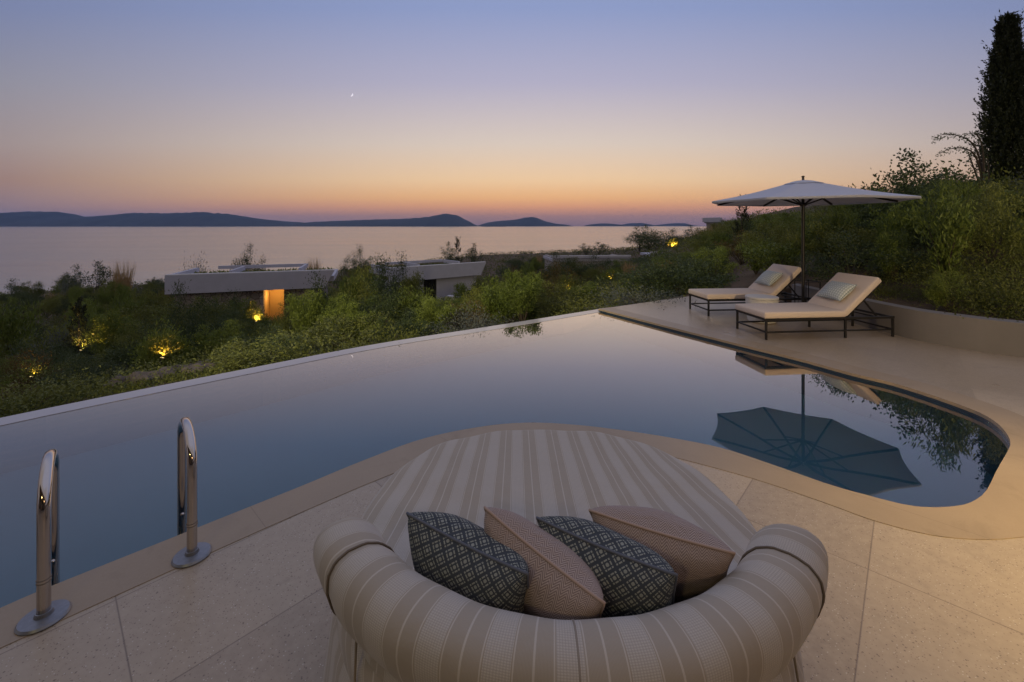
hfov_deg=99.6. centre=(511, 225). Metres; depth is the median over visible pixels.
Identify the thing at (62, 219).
island hills
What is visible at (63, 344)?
dense shrub
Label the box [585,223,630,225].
island hills
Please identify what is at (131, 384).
spreading shrub
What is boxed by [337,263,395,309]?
leafy shrub
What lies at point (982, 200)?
leafy shrub
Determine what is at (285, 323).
leafy shrub
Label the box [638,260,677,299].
rusty shrub
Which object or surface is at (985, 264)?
spreading shrub
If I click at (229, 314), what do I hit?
dense shrub
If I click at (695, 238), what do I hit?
dense shrub
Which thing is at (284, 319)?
leafy shrub
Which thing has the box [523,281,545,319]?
upright shrub
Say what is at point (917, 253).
dense shrub
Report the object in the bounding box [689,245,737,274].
leafy shrub
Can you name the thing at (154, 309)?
leafy shrub
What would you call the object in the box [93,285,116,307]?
leafy shrub
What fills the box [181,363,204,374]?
rock
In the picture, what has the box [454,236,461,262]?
cypress sapling
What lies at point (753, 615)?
daybed
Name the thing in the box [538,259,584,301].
rusty shrub
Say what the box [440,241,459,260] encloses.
thin shrub
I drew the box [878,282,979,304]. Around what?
spreading shrub
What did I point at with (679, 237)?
dense shrub
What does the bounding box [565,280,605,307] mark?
leafy shrub
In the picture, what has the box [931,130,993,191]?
arching tree
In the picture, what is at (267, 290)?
villa
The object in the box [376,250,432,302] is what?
dense shrub
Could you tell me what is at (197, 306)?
leafy shrub
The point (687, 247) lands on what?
spreading shrub
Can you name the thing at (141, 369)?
spreading shrub
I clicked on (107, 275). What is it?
thin shrub
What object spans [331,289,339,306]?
leafy shrub
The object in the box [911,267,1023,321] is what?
spreading shrub
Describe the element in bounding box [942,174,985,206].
upright shrub
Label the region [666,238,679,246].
leafy shrub
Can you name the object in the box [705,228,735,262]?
upright shrub
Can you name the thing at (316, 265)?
grass tuft
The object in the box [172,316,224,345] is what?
leafy shrub
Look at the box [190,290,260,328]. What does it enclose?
dense shrub
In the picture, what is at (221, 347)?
spreading shrub
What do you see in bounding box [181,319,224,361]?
dense shrub
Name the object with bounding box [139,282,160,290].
leafy shrub
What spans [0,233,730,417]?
ground cover
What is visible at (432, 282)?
window
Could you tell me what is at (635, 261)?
dense shrub
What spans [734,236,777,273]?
upright shrub
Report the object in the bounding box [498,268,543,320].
leafy shrub
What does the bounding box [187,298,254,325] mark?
leafy shrub
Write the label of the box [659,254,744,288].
dense shrub
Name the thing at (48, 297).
leafy shrub
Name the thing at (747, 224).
dense shrub
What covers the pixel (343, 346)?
spreading shrub
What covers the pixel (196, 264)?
silver shrub
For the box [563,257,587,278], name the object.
leafy shrub
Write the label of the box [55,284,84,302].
leafy shrub
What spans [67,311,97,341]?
leafy shrub
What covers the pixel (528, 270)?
leafy shrub
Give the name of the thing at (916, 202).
leafy shrub
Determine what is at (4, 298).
dense shrub
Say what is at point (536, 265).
leafy shrub
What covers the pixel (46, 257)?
sea
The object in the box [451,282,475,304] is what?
leafy shrub
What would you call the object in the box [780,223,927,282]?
dense shrub
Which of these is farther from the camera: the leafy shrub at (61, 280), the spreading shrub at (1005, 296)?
the leafy shrub at (61, 280)
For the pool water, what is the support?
in the pool basin
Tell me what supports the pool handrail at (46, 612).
attached to the pool coping
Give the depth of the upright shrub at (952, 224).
7.17 m
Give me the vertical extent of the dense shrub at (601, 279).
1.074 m
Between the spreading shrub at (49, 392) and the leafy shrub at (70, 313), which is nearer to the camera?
the spreading shrub at (49, 392)
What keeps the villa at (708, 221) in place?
on the hillside ground at (749, 279)
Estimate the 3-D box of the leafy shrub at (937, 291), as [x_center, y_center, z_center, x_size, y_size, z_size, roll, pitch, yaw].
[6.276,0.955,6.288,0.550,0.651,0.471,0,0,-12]
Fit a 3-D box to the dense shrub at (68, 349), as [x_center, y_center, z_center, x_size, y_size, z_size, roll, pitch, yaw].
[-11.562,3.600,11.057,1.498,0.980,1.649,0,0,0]
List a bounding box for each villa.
[165,263,337,319]
[369,259,485,304]
[543,254,630,268]
[640,252,652,257]
[702,217,723,228]
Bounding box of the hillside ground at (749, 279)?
[1,193,1023,416]
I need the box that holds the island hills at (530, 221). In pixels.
[478,217,569,225]
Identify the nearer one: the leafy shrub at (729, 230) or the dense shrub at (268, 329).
the dense shrub at (268, 329)
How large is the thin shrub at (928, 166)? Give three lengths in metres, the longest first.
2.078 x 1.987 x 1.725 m
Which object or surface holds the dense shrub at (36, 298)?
on the hillside ground at (749, 279)
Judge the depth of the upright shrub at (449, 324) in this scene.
11.76 m
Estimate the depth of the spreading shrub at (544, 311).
11.62 m
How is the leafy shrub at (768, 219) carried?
on the hillside ground at (749, 279)
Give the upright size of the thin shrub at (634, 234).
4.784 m
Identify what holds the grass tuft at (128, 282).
on the hillside ground at (749, 279)
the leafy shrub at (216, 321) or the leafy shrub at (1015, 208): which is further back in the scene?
the leafy shrub at (216, 321)
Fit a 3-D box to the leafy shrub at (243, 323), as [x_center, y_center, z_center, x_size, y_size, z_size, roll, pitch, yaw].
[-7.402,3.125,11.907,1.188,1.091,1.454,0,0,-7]
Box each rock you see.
[105,376,125,389]
[128,372,149,384]
[136,371,164,382]
[156,366,176,379]
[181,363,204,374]
[202,363,215,372]
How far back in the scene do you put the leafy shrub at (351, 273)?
42.95 m
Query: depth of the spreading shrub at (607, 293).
11.06 m
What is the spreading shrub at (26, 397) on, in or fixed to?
on the hillside ground at (749, 279)
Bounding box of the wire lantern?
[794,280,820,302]
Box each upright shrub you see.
[52,284,61,294]
[393,282,432,330]
[434,306,464,332]
[473,274,507,325]
[516,271,549,317]
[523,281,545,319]
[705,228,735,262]
[709,246,730,265]
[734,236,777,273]
[742,240,815,272]
[869,199,926,250]
[904,178,981,280]
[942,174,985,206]
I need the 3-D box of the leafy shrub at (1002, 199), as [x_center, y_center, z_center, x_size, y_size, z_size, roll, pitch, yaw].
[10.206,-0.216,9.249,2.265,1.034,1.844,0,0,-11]
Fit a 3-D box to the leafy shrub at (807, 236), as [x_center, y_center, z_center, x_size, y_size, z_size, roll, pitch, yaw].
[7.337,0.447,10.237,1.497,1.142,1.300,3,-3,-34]
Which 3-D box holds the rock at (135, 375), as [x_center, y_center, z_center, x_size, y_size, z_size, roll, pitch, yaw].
[-5.371,2.261,6.186,0.558,0.328,0.196,-13,-22,31]
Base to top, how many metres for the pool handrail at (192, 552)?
1.343 m
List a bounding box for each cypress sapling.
[61,294,94,357]
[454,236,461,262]
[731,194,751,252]
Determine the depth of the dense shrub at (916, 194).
9.95 m
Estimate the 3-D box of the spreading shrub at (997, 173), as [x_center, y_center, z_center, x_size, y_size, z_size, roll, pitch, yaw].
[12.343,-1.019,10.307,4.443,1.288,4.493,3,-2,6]
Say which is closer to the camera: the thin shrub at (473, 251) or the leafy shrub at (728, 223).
the leafy shrub at (728, 223)
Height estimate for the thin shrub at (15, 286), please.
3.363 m
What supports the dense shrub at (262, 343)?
on the hillside ground at (749, 279)
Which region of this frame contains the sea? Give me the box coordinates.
[0,226,705,293]
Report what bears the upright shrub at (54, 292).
on the hillside ground at (749, 279)
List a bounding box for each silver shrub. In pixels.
[2,315,98,364]
[54,267,89,294]
[71,362,137,381]
[164,251,213,286]
[421,296,519,334]
[572,278,696,310]
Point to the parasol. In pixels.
(802, 193)
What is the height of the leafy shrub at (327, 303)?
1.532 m
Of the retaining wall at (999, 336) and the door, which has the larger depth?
the door
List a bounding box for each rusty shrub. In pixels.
[0,345,73,391]
[444,300,497,329]
[499,265,522,281]
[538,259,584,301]
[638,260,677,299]
[711,229,756,264]
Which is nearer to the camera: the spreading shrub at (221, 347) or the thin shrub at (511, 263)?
the spreading shrub at (221, 347)
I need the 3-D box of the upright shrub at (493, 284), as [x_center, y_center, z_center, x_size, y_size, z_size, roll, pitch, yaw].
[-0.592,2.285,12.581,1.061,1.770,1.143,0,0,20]
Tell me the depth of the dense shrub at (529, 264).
58.97 m
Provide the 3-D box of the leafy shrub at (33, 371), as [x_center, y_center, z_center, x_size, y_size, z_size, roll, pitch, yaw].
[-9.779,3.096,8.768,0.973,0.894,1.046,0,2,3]
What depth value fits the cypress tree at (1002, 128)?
12.82 m
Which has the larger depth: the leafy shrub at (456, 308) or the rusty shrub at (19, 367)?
the leafy shrub at (456, 308)
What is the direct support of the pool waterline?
on the pool basin
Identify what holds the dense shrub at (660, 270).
on the hillside ground at (749, 279)
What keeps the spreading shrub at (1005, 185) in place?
on the hillside ground at (749, 279)
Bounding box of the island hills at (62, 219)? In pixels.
[0,211,476,226]
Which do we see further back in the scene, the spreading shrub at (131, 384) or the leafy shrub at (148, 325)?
the leafy shrub at (148, 325)
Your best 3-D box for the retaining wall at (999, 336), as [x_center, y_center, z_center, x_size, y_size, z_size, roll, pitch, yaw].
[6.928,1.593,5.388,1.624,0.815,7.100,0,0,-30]
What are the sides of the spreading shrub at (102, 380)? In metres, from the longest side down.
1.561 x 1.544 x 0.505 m
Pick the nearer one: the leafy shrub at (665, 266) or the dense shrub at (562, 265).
the leafy shrub at (665, 266)
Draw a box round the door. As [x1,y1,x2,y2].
[284,292,290,316]
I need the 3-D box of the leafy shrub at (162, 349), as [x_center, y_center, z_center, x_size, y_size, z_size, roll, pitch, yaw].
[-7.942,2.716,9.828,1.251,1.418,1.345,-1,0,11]
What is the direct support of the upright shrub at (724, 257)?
on the hillside ground at (749, 279)
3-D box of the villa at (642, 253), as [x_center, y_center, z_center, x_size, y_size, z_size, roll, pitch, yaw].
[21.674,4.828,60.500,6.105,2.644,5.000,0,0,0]
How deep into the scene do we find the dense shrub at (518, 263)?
61.64 m
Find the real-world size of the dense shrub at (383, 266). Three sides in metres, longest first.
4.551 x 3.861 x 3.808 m
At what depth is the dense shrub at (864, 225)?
9.73 m
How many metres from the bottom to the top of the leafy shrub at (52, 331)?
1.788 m
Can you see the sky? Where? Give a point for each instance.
(567, 112)
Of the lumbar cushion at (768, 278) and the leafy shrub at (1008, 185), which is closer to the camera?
the lumbar cushion at (768, 278)
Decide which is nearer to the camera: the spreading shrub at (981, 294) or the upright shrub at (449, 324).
the spreading shrub at (981, 294)
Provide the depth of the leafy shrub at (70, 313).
24.05 m
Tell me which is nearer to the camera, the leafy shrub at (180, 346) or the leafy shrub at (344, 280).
the leafy shrub at (180, 346)
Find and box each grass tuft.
[109,257,136,290]
[304,259,320,269]
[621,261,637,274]
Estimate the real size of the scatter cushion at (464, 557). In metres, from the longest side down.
0.401 x 0.397 x 0.229 m
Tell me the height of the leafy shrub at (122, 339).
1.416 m
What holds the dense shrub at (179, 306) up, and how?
on the hillside ground at (749, 279)
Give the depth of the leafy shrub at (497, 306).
10.46 m
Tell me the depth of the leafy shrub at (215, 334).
10.54 m
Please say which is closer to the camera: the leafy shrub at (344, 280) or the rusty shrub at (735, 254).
the rusty shrub at (735, 254)
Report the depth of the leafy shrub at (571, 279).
22.24 m
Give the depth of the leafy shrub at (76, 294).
38.79 m
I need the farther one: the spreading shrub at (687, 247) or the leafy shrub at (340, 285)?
the spreading shrub at (687, 247)
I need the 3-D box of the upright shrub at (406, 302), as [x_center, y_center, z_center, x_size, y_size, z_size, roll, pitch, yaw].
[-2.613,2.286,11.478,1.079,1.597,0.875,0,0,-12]
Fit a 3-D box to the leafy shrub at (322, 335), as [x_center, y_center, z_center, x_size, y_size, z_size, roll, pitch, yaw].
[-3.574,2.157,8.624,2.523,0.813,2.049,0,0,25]
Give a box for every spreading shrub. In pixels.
[0,365,130,410]
[0,365,131,415]
[31,354,224,402]
[65,364,134,386]
[75,353,207,387]
[160,338,278,369]
[186,336,258,362]
[193,317,419,374]
[193,333,257,362]
[323,312,442,351]
[336,310,434,345]
[525,293,590,318]
[530,287,636,317]
[532,286,653,316]
[554,276,672,310]
[673,237,707,256]
[851,247,978,275]
[856,255,1007,284]
[871,277,923,299]
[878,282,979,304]
[884,263,1023,290]
[908,265,1023,317]
[910,247,985,263]
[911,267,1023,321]
[914,246,1023,279]
[928,161,1023,200]
[958,253,1023,288]
[962,270,1023,305]
[974,176,1023,195]
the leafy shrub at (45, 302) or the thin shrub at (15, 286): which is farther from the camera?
the thin shrub at (15, 286)
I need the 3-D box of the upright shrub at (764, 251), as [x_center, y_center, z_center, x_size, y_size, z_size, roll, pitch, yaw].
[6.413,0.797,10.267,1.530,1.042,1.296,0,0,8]
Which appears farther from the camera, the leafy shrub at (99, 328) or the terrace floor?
the leafy shrub at (99, 328)
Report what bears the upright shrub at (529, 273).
on the hillside ground at (749, 279)
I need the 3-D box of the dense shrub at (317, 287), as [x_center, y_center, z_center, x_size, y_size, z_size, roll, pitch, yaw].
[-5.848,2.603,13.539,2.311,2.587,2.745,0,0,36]
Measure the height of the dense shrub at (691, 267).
1.520 m
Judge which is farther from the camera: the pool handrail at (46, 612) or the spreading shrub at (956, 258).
the spreading shrub at (956, 258)
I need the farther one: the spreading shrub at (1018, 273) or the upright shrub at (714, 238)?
the upright shrub at (714, 238)
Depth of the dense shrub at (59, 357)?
10.42 m
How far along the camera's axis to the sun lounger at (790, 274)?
7.83 m
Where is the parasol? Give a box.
[712,176,920,301]
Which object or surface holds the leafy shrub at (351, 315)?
on the hillside ground at (749, 279)
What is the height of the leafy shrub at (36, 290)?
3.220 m
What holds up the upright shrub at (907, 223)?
on the hillside ground at (749, 279)
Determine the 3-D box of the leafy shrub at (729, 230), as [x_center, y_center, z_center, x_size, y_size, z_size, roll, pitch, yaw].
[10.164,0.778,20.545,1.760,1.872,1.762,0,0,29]
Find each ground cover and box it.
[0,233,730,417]
[678,179,1023,320]
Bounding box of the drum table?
[745,294,778,323]
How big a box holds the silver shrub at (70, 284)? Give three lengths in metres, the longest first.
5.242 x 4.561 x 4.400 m
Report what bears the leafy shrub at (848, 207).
on the hillside ground at (749, 279)
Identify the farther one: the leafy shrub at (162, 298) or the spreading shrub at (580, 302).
the leafy shrub at (162, 298)
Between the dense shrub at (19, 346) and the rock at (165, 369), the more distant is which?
the dense shrub at (19, 346)
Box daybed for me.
[313,430,828,681]
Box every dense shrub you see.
[0,285,34,304]
[0,336,63,384]
[0,347,100,377]
[21,351,126,391]
[24,293,44,304]
[24,346,84,370]
[31,330,99,365]
[52,285,101,315]
[95,312,205,373]
[141,279,172,299]
[141,279,205,323]
[150,278,164,286]
[157,295,240,353]
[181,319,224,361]
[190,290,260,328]
[199,296,256,334]
[206,321,261,351]
[211,321,299,356]
[227,243,266,271]
[232,320,277,354]
[239,320,288,349]
[247,334,322,364]
[285,268,353,335]
[337,244,373,275]
[347,272,419,343]
[361,251,403,294]
[365,305,448,339]
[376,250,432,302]
[495,264,513,276]
[510,256,530,270]
[523,256,542,271]
[537,250,582,282]
[574,253,621,279]
[579,275,640,305]
[608,246,744,297]
[620,252,726,299]
[620,258,647,268]
[623,223,672,249]
[651,228,690,242]
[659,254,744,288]
[680,241,740,273]
[684,231,704,243]
[717,218,774,246]
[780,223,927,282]
[815,200,1006,244]
[852,172,978,241]
[854,226,972,266]
[866,179,956,240]
[869,186,1023,247]
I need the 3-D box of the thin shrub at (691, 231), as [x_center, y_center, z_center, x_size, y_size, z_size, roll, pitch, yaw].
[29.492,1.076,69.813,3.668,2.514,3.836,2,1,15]
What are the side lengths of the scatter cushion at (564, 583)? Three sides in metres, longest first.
0.397 x 0.386 x 0.216 m
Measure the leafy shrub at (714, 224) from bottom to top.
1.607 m
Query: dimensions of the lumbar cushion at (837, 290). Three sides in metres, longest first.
0.486 x 0.347 x 0.163 m
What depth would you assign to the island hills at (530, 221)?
7540.14 m
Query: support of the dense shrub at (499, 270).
on the hillside ground at (749, 279)
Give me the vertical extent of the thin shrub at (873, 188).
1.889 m
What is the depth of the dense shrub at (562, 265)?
42.80 m
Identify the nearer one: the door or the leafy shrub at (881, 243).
the leafy shrub at (881, 243)
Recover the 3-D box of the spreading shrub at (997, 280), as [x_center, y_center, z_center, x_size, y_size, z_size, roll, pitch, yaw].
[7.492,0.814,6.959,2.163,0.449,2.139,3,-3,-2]
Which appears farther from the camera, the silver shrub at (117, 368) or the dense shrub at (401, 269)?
the dense shrub at (401, 269)
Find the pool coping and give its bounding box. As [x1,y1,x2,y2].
[0,307,1023,647]
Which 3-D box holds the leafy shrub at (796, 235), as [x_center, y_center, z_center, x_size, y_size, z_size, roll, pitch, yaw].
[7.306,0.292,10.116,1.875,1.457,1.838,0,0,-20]
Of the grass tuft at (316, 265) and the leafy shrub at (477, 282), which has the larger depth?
the grass tuft at (316, 265)
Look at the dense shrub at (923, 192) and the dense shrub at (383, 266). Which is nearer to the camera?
the dense shrub at (923, 192)
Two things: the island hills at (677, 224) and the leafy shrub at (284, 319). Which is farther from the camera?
the island hills at (677, 224)
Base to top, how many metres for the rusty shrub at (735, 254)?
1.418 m
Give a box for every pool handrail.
[14,449,71,635]
[171,417,211,567]
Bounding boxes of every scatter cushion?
[406,512,528,613]
[483,506,605,619]
[536,516,677,617]
[589,505,735,603]
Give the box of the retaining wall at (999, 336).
[792,283,1023,357]
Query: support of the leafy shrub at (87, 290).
on the hillside ground at (749, 279)
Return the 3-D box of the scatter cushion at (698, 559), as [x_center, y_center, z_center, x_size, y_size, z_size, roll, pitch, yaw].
[0.455,1.023,1.335,0.396,0.397,0.206,2,37,24]
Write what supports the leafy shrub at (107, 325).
on the hillside ground at (749, 279)
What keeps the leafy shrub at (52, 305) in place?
on the hillside ground at (749, 279)
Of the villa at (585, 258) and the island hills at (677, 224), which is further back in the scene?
the island hills at (677, 224)
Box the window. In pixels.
[424,279,435,299]
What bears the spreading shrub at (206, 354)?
on the hillside ground at (749, 279)
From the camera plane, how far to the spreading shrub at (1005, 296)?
6.10 m
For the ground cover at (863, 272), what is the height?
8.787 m
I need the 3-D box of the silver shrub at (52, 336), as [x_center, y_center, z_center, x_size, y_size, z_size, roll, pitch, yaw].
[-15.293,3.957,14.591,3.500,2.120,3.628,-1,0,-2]
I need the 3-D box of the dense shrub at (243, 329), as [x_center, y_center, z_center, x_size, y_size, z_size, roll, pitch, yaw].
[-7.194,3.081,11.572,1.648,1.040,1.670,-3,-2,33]
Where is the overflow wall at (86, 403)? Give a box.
[0,309,603,425]
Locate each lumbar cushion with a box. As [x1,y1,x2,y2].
[754,270,782,285]
[816,281,856,300]
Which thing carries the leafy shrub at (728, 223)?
on the hillside ground at (749, 279)
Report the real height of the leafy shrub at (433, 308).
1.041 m
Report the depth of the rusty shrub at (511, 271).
32.13 m
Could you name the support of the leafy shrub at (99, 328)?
on the hillside ground at (749, 279)
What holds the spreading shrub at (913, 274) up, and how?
on the hillside ground at (749, 279)
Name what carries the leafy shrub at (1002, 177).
on the hillside ground at (749, 279)
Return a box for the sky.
[0,0,1023,225]
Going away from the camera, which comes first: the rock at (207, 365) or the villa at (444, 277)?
the rock at (207, 365)
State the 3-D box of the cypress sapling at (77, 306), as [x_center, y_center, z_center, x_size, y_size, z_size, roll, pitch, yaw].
[-12.531,3.210,12.537,0.657,2.502,0.669,0,0,14]
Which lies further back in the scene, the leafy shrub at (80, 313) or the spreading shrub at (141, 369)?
the leafy shrub at (80, 313)
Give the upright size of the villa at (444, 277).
3.560 m
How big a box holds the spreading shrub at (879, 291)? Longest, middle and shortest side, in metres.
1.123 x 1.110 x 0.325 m
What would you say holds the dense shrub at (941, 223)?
on the hillside ground at (749, 279)
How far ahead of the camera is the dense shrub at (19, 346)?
11.78 m
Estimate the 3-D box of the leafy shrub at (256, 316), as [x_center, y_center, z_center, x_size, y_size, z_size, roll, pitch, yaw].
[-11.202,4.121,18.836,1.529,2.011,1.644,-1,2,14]
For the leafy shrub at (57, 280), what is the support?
on the hillside ground at (749, 279)
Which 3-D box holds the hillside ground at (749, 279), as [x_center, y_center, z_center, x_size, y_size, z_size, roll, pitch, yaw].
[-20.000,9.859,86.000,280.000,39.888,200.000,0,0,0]
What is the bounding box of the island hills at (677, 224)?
[653,223,694,225]
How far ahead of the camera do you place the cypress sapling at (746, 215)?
19.97 m
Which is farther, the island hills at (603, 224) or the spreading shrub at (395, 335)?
the island hills at (603, 224)
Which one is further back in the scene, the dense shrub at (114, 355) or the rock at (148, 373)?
the dense shrub at (114, 355)
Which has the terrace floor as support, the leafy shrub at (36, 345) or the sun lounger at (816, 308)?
the sun lounger at (816, 308)
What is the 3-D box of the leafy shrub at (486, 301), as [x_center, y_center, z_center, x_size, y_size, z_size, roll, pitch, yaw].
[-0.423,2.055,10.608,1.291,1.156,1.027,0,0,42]
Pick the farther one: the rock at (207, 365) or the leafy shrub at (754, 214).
the leafy shrub at (754, 214)
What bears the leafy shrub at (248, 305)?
on the hillside ground at (749, 279)
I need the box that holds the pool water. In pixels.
[0,312,1009,607]
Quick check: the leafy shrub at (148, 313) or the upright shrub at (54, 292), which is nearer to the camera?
the leafy shrub at (148, 313)
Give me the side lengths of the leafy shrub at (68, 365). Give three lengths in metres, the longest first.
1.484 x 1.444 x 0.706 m
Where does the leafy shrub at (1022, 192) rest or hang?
on the hillside ground at (749, 279)
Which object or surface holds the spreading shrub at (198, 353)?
on the hillside ground at (749, 279)
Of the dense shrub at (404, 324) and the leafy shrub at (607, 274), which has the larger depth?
the leafy shrub at (607, 274)
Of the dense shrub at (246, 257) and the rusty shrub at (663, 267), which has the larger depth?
the dense shrub at (246, 257)
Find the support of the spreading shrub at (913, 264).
on the hillside ground at (749, 279)
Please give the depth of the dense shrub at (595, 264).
43.08 m
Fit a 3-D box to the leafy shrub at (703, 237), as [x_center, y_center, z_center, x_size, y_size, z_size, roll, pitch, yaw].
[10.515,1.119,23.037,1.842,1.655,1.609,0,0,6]
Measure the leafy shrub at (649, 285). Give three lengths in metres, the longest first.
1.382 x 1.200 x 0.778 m
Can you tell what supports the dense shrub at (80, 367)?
on the hillside ground at (749, 279)
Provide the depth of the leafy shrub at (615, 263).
44.08 m
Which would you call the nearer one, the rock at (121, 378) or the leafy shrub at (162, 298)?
the rock at (121, 378)
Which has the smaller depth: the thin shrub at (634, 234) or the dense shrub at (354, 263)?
the dense shrub at (354, 263)
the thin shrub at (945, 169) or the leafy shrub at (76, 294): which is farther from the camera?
the leafy shrub at (76, 294)
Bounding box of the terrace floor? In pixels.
[0,296,1023,681]
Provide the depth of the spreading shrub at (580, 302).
10.74 m
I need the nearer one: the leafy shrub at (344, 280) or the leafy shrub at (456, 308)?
the leafy shrub at (456, 308)
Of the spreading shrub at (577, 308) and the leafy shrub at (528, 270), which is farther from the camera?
the leafy shrub at (528, 270)
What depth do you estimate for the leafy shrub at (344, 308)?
10.26 m
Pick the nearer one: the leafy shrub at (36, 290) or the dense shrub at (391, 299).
the dense shrub at (391, 299)
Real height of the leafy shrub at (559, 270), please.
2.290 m
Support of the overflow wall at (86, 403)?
attached to the pool basin
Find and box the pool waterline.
[598,310,1009,445]
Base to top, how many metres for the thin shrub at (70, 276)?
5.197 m
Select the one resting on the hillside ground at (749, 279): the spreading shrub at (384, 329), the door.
the spreading shrub at (384, 329)
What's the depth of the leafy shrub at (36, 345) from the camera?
17.03 m
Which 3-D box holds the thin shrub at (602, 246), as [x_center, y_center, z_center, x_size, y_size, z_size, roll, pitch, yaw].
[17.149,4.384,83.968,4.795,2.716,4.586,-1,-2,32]
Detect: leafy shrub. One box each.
[0,355,36,390]
[0,357,55,394]
[0,358,71,387]
[10,323,93,356]
[13,334,49,361]
[15,281,46,297]
[28,297,62,317]
[40,295,66,315]
[40,354,109,384]
[45,295,63,302]
[50,273,73,288]
[55,274,81,289]
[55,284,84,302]
[61,307,98,326]
[62,296,98,335]
[64,285,95,299]
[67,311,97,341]
[68,285,86,307]
[77,310,141,358]
[86,307,119,352]
[91,318,166,370]
[92,298,191,347]
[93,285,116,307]
[94,277,131,300]
[120,314,195,372]
[125,283,173,317]
[126,306,173,340]
[136,315,167,339]
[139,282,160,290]
[142,319,197,369]
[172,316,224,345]
[174,293,226,320]
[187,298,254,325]
[191,318,245,357]
[202,329,324,374]
[220,318,269,341]
[225,296,260,320]
[239,300,269,335]
[267,309,400,351]
[268,314,319,336]
[270,287,322,333]
[284,289,325,334]
[313,295,359,335]
[317,292,363,343]
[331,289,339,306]
[335,270,376,309]
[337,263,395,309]
[337,274,355,291]
[340,268,359,285]
[344,310,386,342]
[364,295,393,324]
[379,303,423,336]
[392,270,436,301]
[412,295,457,334]
[438,295,487,331]
[448,283,490,329]
[450,296,479,327]
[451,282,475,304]
[468,273,502,297]
[470,286,512,325]
[484,280,538,323]
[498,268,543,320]
[519,261,535,276]
[530,258,540,270]
[531,279,581,316]
[542,265,571,280]
[548,273,585,296]
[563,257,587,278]
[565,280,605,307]
[598,265,622,281]
[612,259,636,266]
[630,275,672,299]
[641,257,697,285]
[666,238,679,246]
[679,228,740,257]
[689,232,713,256]
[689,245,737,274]
[705,224,736,255]
[706,221,756,240]
[710,222,720,228]
[727,211,764,232]
[756,213,800,232]
[775,210,866,266]
[775,211,822,235]
[793,222,854,264]
[839,187,909,246]
[870,228,911,279]
[890,199,952,242]
[920,270,973,311]
[923,188,1013,252]
[954,176,1023,268]
[960,190,1023,228]
[964,181,1023,195]
[967,190,1023,230]
[971,176,1018,194]
[985,189,1021,212]
[990,197,1023,224]
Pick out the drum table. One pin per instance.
(757, 298)
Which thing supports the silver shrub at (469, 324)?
on the hillside ground at (749, 279)
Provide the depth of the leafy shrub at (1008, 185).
10.80 m
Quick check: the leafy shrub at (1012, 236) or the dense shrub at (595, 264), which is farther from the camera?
the dense shrub at (595, 264)
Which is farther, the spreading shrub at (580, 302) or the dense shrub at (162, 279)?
the dense shrub at (162, 279)
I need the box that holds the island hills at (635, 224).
[623,223,652,225]
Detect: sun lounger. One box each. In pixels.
[688,264,810,315]
[735,272,894,339]
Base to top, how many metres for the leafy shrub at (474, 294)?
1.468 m
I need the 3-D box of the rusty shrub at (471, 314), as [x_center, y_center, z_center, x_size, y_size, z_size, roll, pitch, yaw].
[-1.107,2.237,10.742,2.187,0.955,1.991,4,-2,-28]
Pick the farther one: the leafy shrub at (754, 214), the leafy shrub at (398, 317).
the leafy shrub at (754, 214)
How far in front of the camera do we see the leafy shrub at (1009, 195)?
8.84 m
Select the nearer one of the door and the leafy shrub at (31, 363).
the leafy shrub at (31, 363)
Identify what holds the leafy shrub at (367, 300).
on the hillside ground at (749, 279)
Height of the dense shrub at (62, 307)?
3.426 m
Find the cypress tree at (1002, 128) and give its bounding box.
[969,9,1023,189]
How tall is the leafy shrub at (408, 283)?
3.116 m
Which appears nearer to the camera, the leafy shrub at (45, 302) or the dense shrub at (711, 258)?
the dense shrub at (711, 258)
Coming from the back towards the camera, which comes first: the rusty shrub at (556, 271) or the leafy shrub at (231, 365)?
the rusty shrub at (556, 271)
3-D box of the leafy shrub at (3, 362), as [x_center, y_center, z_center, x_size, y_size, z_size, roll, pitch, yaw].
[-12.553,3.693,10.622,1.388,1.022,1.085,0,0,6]
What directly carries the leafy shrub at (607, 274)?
on the hillside ground at (749, 279)
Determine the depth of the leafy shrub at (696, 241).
23.14 m
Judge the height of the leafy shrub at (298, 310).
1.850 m
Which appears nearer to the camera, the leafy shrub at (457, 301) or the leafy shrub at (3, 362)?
the leafy shrub at (3, 362)
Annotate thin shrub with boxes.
[3,278,30,293]
[59,264,86,293]
[80,260,117,290]
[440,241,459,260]
[465,242,482,261]
[504,258,520,266]
[580,243,595,253]
[590,242,611,254]
[630,225,651,251]
[682,225,703,235]
[836,170,918,236]
[861,148,987,204]
[897,160,988,197]
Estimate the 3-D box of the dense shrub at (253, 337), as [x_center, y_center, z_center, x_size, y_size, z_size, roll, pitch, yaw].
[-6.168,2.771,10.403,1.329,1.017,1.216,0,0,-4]
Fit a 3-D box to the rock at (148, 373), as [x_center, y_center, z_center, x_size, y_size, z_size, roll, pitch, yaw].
[-5.266,2.268,6.295,0.586,0.262,0.319,16,-11,10]
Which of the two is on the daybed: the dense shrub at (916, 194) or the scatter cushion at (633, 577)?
the scatter cushion at (633, 577)
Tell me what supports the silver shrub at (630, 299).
on the hillside ground at (749, 279)
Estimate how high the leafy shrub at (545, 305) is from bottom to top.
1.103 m

